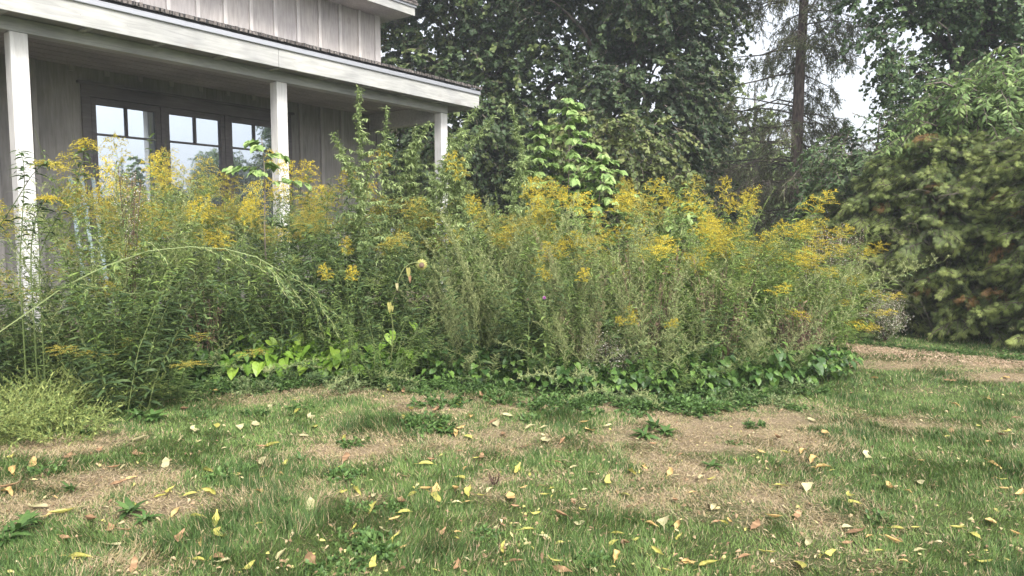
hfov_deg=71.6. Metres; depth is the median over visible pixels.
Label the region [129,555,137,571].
fallen leaf
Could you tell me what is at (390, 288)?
leafy weed
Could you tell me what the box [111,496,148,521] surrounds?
broadleaf weed
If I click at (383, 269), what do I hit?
leafy weed
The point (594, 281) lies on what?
mugwort
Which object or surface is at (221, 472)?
broadleaf weed
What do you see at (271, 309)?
leafy weed
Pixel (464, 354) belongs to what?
heart leaved plant
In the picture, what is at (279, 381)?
creeping weed
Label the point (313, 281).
leafy weed
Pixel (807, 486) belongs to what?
fallen leaf
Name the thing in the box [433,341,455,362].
heart leaved plant
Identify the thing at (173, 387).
creeping weed
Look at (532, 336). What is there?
leafy weed
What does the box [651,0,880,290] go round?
spruce tree
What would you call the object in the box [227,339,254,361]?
heart leaved plant
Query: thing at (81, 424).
lime weed
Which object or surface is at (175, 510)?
fallen leaf
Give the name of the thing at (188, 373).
heart leaved plant
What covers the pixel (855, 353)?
heart leaved plant
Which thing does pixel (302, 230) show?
goldenrod
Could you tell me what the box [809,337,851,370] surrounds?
heart leaved plant
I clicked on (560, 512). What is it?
fallen leaf
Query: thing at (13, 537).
broadleaf weed
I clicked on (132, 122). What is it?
window
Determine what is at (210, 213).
goldenrod
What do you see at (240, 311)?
leafy weed
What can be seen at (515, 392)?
creeping weed
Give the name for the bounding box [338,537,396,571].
broadleaf weed
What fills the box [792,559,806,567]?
fallen leaf
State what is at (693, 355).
heart leaved plant
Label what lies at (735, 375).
heart leaved plant
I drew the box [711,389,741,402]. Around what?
creeping weed
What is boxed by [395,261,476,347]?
mugwort
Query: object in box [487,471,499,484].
dried stem tuft
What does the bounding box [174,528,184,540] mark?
fallen leaf
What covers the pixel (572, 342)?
leafy weed
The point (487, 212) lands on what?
seeding weed
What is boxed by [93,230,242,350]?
leafy weed
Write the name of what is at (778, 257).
goldenrod
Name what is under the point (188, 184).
goldenrod
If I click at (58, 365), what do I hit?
lime weed
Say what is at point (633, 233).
mugwort
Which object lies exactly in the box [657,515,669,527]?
fallen leaf
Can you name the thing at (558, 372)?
heart leaved plant
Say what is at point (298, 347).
heart leaved plant
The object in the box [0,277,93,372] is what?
leafy weed
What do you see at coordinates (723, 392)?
creeping weed
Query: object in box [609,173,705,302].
goldenrod
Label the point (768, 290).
goldenrod
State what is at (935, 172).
cedar tree
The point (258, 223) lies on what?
goldenrod
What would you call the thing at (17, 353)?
leafy weed
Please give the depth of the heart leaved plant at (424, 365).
7.53 m
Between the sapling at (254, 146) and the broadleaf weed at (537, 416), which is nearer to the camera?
the broadleaf weed at (537, 416)
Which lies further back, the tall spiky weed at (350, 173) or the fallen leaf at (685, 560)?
the tall spiky weed at (350, 173)
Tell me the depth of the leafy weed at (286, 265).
7.97 m
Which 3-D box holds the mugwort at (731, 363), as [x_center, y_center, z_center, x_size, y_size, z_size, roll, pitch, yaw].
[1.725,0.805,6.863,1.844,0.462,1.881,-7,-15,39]
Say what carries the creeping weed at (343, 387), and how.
on the ground at (698, 459)
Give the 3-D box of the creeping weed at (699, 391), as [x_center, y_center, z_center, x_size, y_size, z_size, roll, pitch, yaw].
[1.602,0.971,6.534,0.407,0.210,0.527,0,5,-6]
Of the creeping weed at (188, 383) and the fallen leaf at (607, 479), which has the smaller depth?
the fallen leaf at (607, 479)
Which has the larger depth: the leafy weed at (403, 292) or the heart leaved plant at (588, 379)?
the leafy weed at (403, 292)
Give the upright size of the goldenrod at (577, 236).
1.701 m
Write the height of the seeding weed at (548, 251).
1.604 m
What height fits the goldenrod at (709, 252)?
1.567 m
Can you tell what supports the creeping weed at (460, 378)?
on the ground at (698, 459)
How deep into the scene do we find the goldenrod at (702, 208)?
8.52 m
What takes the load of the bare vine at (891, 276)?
hanging from the cedar tree at (935, 172)
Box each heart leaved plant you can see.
[154,350,192,378]
[159,362,195,383]
[171,351,220,379]
[183,341,218,371]
[187,344,235,379]
[195,355,236,381]
[217,339,263,379]
[220,335,267,379]
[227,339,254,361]
[238,332,256,370]
[248,328,293,376]
[255,328,266,344]
[255,336,277,378]
[272,332,305,373]
[274,334,285,352]
[276,342,302,376]
[284,345,317,376]
[297,331,341,376]
[300,318,319,350]
[304,327,341,371]
[307,337,338,357]
[311,335,356,376]
[323,345,358,378]
[334,330,384,379]
[339,323,363,372]
[353,350,391,377]
[371,353,406,376]
[373,330,414,372]
[390,322,435,374]
[408,338,442,372]
[418,352,441,374]
[421,348,461,378]
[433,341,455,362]
[433,346,477,375]
[443,357,483,380]
[445,342,490,374]
[455,356,502,382]
[463,352,499,377]
[470,345,501,369]
[482,352,516,379]
[486,353,535,384]
[488,345,527,371]
[495,360,526,378]
[512,352,563,388]
[517,347,558,381]
[520,348,548,369]
[536,358,581,390]
[547,357,588,389]
[553,349,598,383]
[569,361,614,391]
[573,366,610,391]
[588,355,613,377]
[596,359,647,394]
[596,370,634,394]
[603,357,645,393]
[618,346,671,385]
[620,361,674,392]
[635,348,662,370]
[642,362,686,396]
[654,367,690,395]
[666,351,720,389]
[668,357,728,394]
[685,365,734,393]
[695,364,741,392]
[698,340,748,386]
[721,354,767,391]
[723,351,766,383]
[732,349,780,383]
[739,360,783,391]
[748,341,802,388]
[755,343,784,367]
[772,350,824,384]
[775,358,813,383]
[797,346,844,380]
[798,341,834,370]
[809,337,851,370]
[812,343,852,373]
[820,348,863,378]
[823,344,848,365]
[835,342,863,367]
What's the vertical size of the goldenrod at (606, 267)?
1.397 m
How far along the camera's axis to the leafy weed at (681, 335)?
6.73 m
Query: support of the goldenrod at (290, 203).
on the ground at (698, 459)
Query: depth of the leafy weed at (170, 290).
7.63 m
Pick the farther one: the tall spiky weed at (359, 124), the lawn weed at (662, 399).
the tall spiky weed at (359, 124)
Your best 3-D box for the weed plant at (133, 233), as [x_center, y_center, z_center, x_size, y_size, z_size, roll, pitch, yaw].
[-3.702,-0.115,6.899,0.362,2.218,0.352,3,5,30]
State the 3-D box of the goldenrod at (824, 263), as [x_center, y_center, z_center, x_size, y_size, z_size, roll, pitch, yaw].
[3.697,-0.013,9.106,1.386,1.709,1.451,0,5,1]
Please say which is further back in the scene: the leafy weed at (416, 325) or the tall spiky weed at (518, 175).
the tall spiky weed at (518, 175)
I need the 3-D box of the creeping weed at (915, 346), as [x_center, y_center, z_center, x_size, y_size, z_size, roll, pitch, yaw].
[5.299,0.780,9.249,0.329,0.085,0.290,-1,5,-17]
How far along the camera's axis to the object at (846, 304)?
7.96 m
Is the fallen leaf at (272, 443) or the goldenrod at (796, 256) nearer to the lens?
the fallen leaf at (272, 443)
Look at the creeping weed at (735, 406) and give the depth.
6.21 m
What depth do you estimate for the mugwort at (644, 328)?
6.85 m
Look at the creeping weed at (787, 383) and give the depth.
6.84 m
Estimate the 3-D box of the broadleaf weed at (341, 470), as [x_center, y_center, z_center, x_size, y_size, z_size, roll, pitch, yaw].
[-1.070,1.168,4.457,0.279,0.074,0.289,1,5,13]
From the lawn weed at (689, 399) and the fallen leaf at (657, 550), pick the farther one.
the lawn weed at (689, 399)
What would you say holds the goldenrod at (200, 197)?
on the ground at (698, 459)
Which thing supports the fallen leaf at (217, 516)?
on the ground at (698, 459)
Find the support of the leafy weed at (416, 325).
on the ground at (698, 459)
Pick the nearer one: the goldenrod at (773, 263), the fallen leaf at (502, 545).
the fallen leaf at (502, 545)
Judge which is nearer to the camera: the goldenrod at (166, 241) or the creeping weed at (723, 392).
the creeping weed at (723, 392)
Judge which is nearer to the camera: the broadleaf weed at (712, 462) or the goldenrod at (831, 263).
the broadleaf weed at (712, 462)
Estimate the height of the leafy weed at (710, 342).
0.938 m
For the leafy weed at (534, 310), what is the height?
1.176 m
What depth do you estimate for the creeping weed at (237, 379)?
7.08 m
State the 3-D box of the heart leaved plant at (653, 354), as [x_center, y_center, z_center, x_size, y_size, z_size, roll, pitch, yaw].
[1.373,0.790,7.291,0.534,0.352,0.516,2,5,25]
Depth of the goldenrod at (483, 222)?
8.38 m
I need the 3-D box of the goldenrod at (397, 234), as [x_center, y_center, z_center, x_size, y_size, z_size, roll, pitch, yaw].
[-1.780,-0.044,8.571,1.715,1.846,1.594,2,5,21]
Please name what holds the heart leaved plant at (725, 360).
on the ground at (698, 459)
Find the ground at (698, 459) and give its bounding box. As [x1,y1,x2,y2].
[0,233,1023,575]
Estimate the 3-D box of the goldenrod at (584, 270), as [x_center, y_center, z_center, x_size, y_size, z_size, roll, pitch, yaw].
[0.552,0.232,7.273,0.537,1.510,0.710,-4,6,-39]
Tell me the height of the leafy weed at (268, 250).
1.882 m
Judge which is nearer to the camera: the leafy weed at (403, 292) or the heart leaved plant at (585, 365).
the heart leaved plant at (585, 365)
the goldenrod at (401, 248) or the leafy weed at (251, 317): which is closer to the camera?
the leafy weed at (251, 317)
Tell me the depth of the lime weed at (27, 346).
7.50 m
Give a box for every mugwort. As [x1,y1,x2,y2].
[0,232,152,392]
[0,240,342,339]
[28,169,216,364]
[79,170,246,342]
[114,179,245,327]
[153,179,271,341]
[159,335,232,380]
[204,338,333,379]
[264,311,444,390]
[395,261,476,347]
[397,230,515,345]
[398,272,472,346]
[412,341,552,382]
[416,225,538,354]
[424,252,532,354]
[427,338,506,379]
[440,211,554,348]
[450,215,597,351]
[477,250,582,353]
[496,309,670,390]
[507,242,606,353]
[515,308,683,388]
[525,219,672,352]
[527,320,726,407]
[538,260,658,358]
[559,197,648,350]
[559,207,693,343]
[601,241,706,362]
[609,251,733,366]
[609,272,702,372]
[624,315,720,371]
[626,288,745,358]
[637,235,734,349]
[648,302,845,375]
[648,340,788,388]
[665,205,784,354]
[665,310,839,370]
[683,247,915,349]
[702,301,880,360]
[706,323,833,383]
[708,240,950,365]
[752,341,892,378]
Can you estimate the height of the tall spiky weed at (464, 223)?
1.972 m
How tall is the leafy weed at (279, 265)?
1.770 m
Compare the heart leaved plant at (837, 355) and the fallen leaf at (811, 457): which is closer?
the fallen leaf at (811, 457)
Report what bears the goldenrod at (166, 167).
on the ground at (698, 459)
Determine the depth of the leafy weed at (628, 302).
7.21 m
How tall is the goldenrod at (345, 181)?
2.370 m
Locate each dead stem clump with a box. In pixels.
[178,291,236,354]
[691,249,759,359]
[768,294,830,360]
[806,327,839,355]
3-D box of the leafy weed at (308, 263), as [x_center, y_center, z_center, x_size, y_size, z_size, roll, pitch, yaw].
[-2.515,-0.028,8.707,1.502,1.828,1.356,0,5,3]
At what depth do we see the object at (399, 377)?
7.12 m
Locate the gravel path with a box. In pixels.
[740,340,1023,373]
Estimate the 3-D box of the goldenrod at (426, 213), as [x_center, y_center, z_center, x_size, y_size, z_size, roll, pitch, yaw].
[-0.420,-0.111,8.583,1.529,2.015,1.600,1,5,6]
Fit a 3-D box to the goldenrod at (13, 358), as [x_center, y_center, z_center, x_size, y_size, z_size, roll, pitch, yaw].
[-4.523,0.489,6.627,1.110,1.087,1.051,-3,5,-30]
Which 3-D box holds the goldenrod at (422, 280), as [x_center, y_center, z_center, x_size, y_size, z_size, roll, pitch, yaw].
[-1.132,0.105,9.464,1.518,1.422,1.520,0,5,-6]
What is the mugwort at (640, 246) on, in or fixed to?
on the ground at (698, 459)
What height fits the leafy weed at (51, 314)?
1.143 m
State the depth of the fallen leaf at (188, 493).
4.11 m
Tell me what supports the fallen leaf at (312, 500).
on the ground at (698, 459)
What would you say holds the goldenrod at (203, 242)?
on the ground at (698, 459)
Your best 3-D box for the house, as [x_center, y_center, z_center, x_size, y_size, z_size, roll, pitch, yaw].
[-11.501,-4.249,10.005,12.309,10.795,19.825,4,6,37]
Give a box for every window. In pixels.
[91,98,164,278]
[165,108,226,274]
[228,116,273,271]
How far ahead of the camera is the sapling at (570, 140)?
9.84 m
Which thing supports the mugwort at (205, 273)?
on the ground at (698, 459)
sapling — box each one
[222,138,311,334]
[509,121,564,326]
[520,96,626,328]
[540,154,644,268]
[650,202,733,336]
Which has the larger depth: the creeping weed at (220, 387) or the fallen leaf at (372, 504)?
the creeping weed at (220, 387)
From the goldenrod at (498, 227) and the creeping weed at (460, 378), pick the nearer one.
the creeping weed at (460, 378)
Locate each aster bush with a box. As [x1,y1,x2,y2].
[577,330,644,375]
[855,289,913,341]
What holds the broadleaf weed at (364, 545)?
on the ground at (698, 459)
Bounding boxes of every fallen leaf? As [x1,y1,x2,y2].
[0,480,21,486]
[1,486,12,495]
[8,465,15,474]
[24,503,47,506]
[29,455,36,466]
[41,506,77,516]
[61,552,93,557]
[63,451,72,459]
[85,514,97,518]
[106,478,127,488]
[106,523,114,530]
[129,435,145,443]
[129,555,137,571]
[161,456,169,467]
[171,506,180,516]
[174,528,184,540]
[179,491,200,496]
[191,556,207,560]
[197,487,215,494]
[212,509,219,524]
[212,527,225,536]
[213,551,223,557]
[236,423,243,431]
[239,560,254,568]
[264,441,279,446]
[275,548,285,561]
[304,549,315,563]
[306,497,314,508]
[342,452,349,460]
[353,485,360,495]
[365,555,376,573]
[366,501,376,513]
[396,496,406,501]
[397,509,411,512]
[415,461,436,464]
[427,490,440,501]
[431,482,439,492]
[453,558,460,569]
[464,484,470,497]
[500,539,505,558]
[506,491,514,497]
[514,462,520,472]
[550,565,571,571]
[551,509,568,515]
[603,474,610,486]
[613,549,619,561]
[643,519,659,527]
[651,546,663,554]
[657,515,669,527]
[666,467,672,477]
[674,519,679,532]
[675,558,693,563]
[693,560,717,570]
[709,503,715,510]
[734,553,749,558]
[750,519,760,529]
[767,514,782,516]
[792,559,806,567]
[794,509,800,519]
[801,482,813,495]
[803,536,812,546]
[809,454,817,463]
[812,463,830,468]
[818,549,835,555]
[844,527,865,533]
[863,450,870,459]
[879,534,902,541]
[948,525,964,527]
[961,528,982,539]
[985,517,995,522]
[1015,487,1023,498]
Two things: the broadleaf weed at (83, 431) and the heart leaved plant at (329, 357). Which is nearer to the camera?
the broadleaf weed at (83, 431)
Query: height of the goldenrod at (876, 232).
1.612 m
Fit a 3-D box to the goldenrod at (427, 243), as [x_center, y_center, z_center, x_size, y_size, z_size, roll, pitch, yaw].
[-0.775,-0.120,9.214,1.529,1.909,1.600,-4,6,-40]
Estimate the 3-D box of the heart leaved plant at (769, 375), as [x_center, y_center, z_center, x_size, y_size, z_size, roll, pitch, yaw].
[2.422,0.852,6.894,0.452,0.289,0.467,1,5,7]
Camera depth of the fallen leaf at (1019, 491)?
4.15 m
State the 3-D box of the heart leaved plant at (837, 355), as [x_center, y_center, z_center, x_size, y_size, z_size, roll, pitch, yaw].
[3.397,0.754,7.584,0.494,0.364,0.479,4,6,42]
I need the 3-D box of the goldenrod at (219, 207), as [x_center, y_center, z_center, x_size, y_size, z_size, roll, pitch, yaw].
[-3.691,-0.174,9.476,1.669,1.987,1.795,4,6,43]
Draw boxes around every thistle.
[517,298,539,367]
[533,296,557,388]
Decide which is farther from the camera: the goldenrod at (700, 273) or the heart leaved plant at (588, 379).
the goldenrod at (700, 273)
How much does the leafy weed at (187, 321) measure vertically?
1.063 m
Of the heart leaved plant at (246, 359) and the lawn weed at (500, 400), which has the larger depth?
the heart leaved plant at (246, 359)
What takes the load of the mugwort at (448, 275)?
on the ground at (698, 459)
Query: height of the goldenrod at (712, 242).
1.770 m
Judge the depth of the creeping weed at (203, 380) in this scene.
7.13 m
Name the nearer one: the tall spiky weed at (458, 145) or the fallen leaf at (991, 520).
the fallen leaf at (991, 520)
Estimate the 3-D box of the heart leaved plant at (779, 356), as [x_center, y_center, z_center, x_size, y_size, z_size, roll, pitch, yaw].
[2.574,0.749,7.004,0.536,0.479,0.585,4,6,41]
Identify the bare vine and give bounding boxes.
[864,233,933,331]
[864,276,931,330]
[893,223,946,273]
[898,188,961,204]
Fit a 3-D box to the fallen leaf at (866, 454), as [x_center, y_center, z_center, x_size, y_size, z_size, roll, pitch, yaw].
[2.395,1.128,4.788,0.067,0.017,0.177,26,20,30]
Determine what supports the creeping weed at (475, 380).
on the ground at (698, 459)
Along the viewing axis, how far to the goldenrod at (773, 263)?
9.16 m
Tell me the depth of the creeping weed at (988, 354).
8.71 m
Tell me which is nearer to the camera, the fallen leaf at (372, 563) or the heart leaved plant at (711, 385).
the fallen leaf at (372, 563)
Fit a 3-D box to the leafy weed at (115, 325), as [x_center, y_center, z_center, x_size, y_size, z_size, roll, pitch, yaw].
[-3.635,0.200,6.311,1.223,1.755,1.175,-4,6,-42]
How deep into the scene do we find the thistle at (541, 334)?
6.71 m
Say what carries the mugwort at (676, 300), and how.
on the ground at (698, 459)
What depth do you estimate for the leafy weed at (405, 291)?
8.61 m
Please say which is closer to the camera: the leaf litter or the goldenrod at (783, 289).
the leaf litter
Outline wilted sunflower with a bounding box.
[387,259,426,367]
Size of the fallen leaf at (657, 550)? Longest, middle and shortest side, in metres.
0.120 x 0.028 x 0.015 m
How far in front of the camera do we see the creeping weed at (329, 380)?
7.21 m
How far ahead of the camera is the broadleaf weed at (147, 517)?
3.78 m
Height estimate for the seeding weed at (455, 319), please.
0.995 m
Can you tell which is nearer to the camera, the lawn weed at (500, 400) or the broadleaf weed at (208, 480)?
the broadleaf weed at (208, 480)
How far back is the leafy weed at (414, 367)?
7.33 m
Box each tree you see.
[380,0,650,280]
[490,0,764,288]
[546,109,718,290]
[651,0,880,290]
[676,69,827,263]
[764,64,1007,288]
[782,189,921,323]
[811,154,980,336]
[816,0,1023,289]
[850,131,1021,342]
[865,41,1023,318]
[918,131,1023,348]
[958,116,1023,347]
[1005,199,1023,348]
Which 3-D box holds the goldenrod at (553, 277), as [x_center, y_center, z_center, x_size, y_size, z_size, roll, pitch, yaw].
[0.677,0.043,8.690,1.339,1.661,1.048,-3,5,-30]
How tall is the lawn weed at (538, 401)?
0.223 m
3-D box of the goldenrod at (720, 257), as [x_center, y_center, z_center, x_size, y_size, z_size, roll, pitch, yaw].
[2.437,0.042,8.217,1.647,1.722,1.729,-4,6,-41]
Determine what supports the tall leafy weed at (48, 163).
on the ground at (698, 459)
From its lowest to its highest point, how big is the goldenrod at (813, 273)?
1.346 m
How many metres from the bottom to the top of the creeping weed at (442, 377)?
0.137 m
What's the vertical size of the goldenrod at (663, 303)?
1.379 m
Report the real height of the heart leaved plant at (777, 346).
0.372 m
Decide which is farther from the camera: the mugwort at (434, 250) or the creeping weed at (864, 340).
the creeping weed at (864, 340)
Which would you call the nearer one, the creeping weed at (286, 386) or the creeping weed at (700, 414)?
the creeping weed at (700, 414)
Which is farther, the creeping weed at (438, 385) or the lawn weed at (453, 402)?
the creeping weed at (438, 385)
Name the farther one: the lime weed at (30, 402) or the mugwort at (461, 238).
the mugwort at (461, 238)
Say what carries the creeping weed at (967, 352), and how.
on the ground at (698, 459)
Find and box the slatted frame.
[68,176,110,315]
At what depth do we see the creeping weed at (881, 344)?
9.49 m
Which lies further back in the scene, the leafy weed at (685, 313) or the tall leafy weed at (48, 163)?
the leafy weed at (685, 313)
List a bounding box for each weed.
[0,159,67,243]
[0,226,184,382]
[0,253,124,380]
[0,269,87,371]
[0,270,90,377]
[0,271,101,402]
[0,272,139,370]
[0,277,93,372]
[0,278,95,385]
[0,294,55,371]
[0,307,48,393]
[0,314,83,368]
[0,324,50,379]
[0,354,38,399]
[0,355,128,405]
[0,364,78,411]
[0,369,97,438]
[0,376,126,435]
[0,377,72,422]
[0,383,60,447]
[0,387,126,456]
[0,523,30,546]
[1,509,44,532]
[2,270,215,421]
[6,149,41,406]
[6,509,41,526]
[7,214,178,403]
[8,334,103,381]
[16,193,69,408]
[22,460,66,475]
[28,344,178,399]
[35,205,173,395]
[37,378,133,419]
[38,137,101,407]
[45,357,179,418]
[61,481,78,495]
[74,264,229,400]
[76,427,94,435]
[77,228,223,359]
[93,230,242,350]
[98,397,150,416]
[105,274,203,376]
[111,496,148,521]
[115,217,270,348]
[124,408,154,420]
[132,509,164,527]
[133,252,284,359]
[140,280,238,355]
[144,408,168,421]
[153,381,194,397]
[157,376,193,398]
[162,319,271,375]
[169,371,221,389]
[173,262,296,356]
[177,285,271,350]
[181,213,269,330]
[189,376,239,394]
[191,408,219,419]
[192,374,225,383]
[194,204,308,333]
[199,247,304,344]
[201,250,320,373]
[201,473,240,487]
[203,462,256,482]
[205,373,255,392]
[206,371,252,383]
[213,224,339,339]
[215,376,261,388]
[223,461,256,474]
[224,213,348,343]
[227,250,341,351]
[227,375,278,396]
[228,225,336,342]
[232,195,341,330]
[239,405,271,416]
[241,210,369,334]
[243,197,335,338]
[243,373,277,387]
[244,217,358,339]
[244,374,299,393]
[251,225,369,341]
[251,345,329,371]
[258,263,359,351]
[261,211,386,339]
[263,184,378,340]
[264,372,316,387]
[267,217,384,348]
[267,324,369,384]
[269,169,373,334]
[276,495,296,505]
[277,246,422,341]
[283,377,318,386]
[285,402,314,412]
[294,451,306,462]
[302,225,419,346]
[303,257,429,366]
[303,369,330,382]
[305,554,356,575]
[311,192,427,338]
[312,210,454,346]
[315,231,440,345]
[318,374,351,382]
[321,270,400,363]
[322,373,360,387]
[322,463,366,482]
[323,374,373,393]
[325,317,452,385]
[326,158,387,295]
[328,85,393,311]
[328,312,436,386]
[330,132,397,336]
[330,329,444,376]
[331,526,378,548]
[332,374,369,386]
[335,436,369,448]
[336,497,376,516]
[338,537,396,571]
[342,239,474,349]
[352,262,485,349]
[352,368,399,384]
[353,528,402,554]
[357,319,440,364]
[358,105,412,310]
[365,121,432,317]
[367,263,476,352]
[371,375,406,386]
[373,242,451,346]
[374,375,421,392]
[375,495,410,512]
[377,369,427,391]
[388,124,444,330]
[390,214,486,341]
[391,228,522,345]
[393,290,478,375]
[394,103,480,313]
[394,318,471,378]
[396,407,456,437]
[399,333,499,374]
[401,217,530,347]
[402,391,472,409]
[406,134,470,288]
[409,133,459,336]
[409,385,433,395]
[410,114,499,333]
[412,373,448,389]
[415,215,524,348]
[423,259,563,378]
[427,372,463,387]
[427,375,460,390]
[430,153,478,347]
[433,196,494,351]
[433,267,489,359]
[433,283,516,366]
[435,377,464,389]
[436,426,455,437]
[441,191,580,352]
[444,379,487,396]
[455,371,503,386]
[460,239,584,357]
[465,371,507,386]
[470,521,504,541]
[475,187,554,337]
[475,257,581,373]
[475,381,503,392]
[476,388,514,406]
[482,147,542,285]
[482,374,518,394]
[484,268,585,355]
[488,378,524,395]
[491,385,532,396]
[492,306,586,383]
[496,349,583,385]
[497,295,614,369]
[504,99,548,327]
[508,379,537,392]
[509,385,571,411]
[516,278,603,359]
[516,386,566,397]
[519,412,541,424]
[523,380,547,393]
[529,286,623,376]
[532,230,614,362]
[537,394,563,402]
[542,392,569,406]
[543,192,675,343]
[545,244,624,359]
[549,392,587,412]
[554,387,605,410]
[560,293,622,362]
[562,384,601,399]
[565,292,661,370]
[571,546,610,568]
[575,223,690,358]
[576,394,612,405]
[579,210,713,354]
[581,406,604,416]
[591,391,616,402]
[603,389,632,400]
[605,394,652,412]
[613,334,735,397]
[613,387,663,400]
[614,408,648,419]
[616,241,685,368]
[620,266,721,359]
[621,393,682,414]
[627,425,659,440]
[629,392,677,410]
[630,385,680,399]
[632,390,663,405]
[635,265,790,361]
[641,412,664,429]
[643,295,775,365]
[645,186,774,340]
[655,424,674,436]
[658,301,758,383]
[659,388,701,398]
[662,378,709,401]
[668,396,714,419]
[669,386,740,416]
[671,394,715,406]
[681,378,741,400]
[689,357,766,386]
[699,459,725,470]
[708,393,755,411]
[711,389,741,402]
[721,382,763,398]
[725,381,769,406]
[725,439,748,445]
[731,391,770,405]
[741,387,776,399]
[742,417,765,428]
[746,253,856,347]
[748,391,798,409]
[752,380,802,396]
[752,383,813,395]
[774,376,816,392]
[783,402,814,412]
[789,381,834,394]
[844,338,871,344]
[860,340,874,344]
[863,507,895,529]
[872,339,897,347]
[899,342,928,348]
[909,344,926,350]
[924,345,952,352]
[935,345,967,354]
[955,348,977,355]
[961,349,985,355]
[974,351,1005,357]
[986,349,1023,360]
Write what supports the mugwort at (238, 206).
on the ground at (698, 459)
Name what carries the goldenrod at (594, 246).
on the ground at (698, 459)
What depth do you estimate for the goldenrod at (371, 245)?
8.50 m
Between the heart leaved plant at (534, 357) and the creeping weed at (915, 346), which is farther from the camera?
the creeping weed at (915, 346)
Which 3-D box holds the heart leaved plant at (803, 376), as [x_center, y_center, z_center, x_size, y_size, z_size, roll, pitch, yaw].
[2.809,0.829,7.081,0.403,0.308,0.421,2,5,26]
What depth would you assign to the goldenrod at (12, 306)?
7.39 m
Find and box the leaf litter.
[0,378,1023,575]
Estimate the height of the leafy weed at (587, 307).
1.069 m
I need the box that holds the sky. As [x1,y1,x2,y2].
[381,0,1019,231]
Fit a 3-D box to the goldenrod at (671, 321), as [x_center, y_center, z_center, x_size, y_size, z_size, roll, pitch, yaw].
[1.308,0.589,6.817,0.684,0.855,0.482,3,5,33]
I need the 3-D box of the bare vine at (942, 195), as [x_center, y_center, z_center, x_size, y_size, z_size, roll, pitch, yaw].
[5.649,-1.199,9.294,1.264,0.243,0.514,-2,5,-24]
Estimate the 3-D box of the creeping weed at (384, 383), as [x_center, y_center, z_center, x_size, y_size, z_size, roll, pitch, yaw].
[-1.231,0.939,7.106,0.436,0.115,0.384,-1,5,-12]
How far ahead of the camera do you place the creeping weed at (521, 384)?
6.89 m
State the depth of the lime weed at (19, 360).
7.27 m
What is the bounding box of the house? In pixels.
[0,0,481,363]
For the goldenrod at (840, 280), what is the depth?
9.60 m
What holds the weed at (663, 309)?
on the ground at (698, 459)
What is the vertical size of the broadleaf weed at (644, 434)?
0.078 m
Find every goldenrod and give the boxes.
[0,198,173,367]
[0,204,147,364]
[0,250,125,390]
[0,268,67,337]
[0,270,122,391]
[0,283,58,371]
[0,286,82,396]
[4,241,145,371]
[13,202,205,375]
[14,214,207,397]
[16,218,199,360]
[23,173,191,362]
[34,129,139,396]
[41,180,181,364]
[45,322,215,406]
[53,126,213,379]
[57,146,216,319]
[60,182,213,338]
[70,143,170,325]
[70,332,266,402]
[82,208,235,363]
[83,150,231,345]
[90,185,214,327]
[99,191,216,346]
[103,164,234,349]
[109,170,246,344]
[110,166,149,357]
[120,200,255,333]
[135,173,274,342]
[144,166,259,334]
[146,201,246,340]
[146,232,275,341]
[147,199,279,331]
[149,153,261,368]
[157,244,301,346]
[165,202,298,307]
[171,203,317,325]
[185,205,303,321]
[185,212,324,333]
[201,187,336,338]
[204,192,336,327]
[224,180,323,333]
[227,188,345,339]
[256,148,342,318]
[267,216,399,323]
[276,149,392,317]
[290,210,446,341]
[291,166,388,332]
[293,207,419,323]
[294,218,441,336]
[297,195,415,316]
[300,195,443,339]
[317,236,367,385]
[318,185,422,330]
[342,223,463,342]
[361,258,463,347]
[362,203,451,331]
[369,241,460,317]
[370,247,481,336]
[388,203,512,345]
[414,195,535,346]
[420,200,545,342]
[423,204,562,352]
[435,183,555,341]
[444,149,545,341]
[451,196,556,334]
[467,213,603,347]
[486,229,609,356]
[489,231,570,344]
[497,210,663,360]
[508,226,592,352]
[518,230,610,353]
[521,245,602,355]
[528,175,660,345]
[528,233,601,384]
[531,172,723,345]
[534,239,598,365]
[535,186,646,339]
[540,247,679,355]
[543,187,637,346]
[544,174,689,344]
[553,233,691,349]
[577,231,732,358]
[595,249,721,358]
[597,228,724,350]
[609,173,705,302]
[610,261,709,345]
[615,305,678,376]
[626,216,815,347]
[628,240,752,343]
[633,239,784,361]
[634,272,748,357]
[638,252,751,356]
[640,227,820,356]
[646,227,820,351]
[647,229,799,355]
[652,184,761,354]
[659,176,767,333]
[660,217,823,338]
[660,255,791,363]
[661,176,787,344]
[674,229,827,350]
[679,201,823,349]
[682,185,837,337]
[691,218,851,350]
[700,218,856,350]
[702,252,835,353]
[710,217,830,338]
[728,233,843,344]
[742,260,868,345]
[743,220,869,345]
[745,236,888,335]
[746,228,884,338]
[753,243,881,335]
[753,251,900,340]
[754,257,850,342]
[759,283,883,344]
[764,266,875,344]
[770,250,883,341]
[777,263,884,341]
[780,266,870,337]
[781,276,879,345]
[786,221,852,323]
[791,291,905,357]
[797,276,895,347]
[818,261,881,338]
[828,215,868,346]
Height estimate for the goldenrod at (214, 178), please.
2.513 m
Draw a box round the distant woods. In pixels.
[383,130,1019,259]
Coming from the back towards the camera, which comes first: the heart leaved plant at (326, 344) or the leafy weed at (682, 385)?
the heart leaved plant at (326, 344)
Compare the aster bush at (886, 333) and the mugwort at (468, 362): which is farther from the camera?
the aster bush at (886, 333)
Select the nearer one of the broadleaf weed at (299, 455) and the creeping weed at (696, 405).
the broadleaf weed at (299, 455)
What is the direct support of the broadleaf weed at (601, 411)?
on the ground at (698, 459)

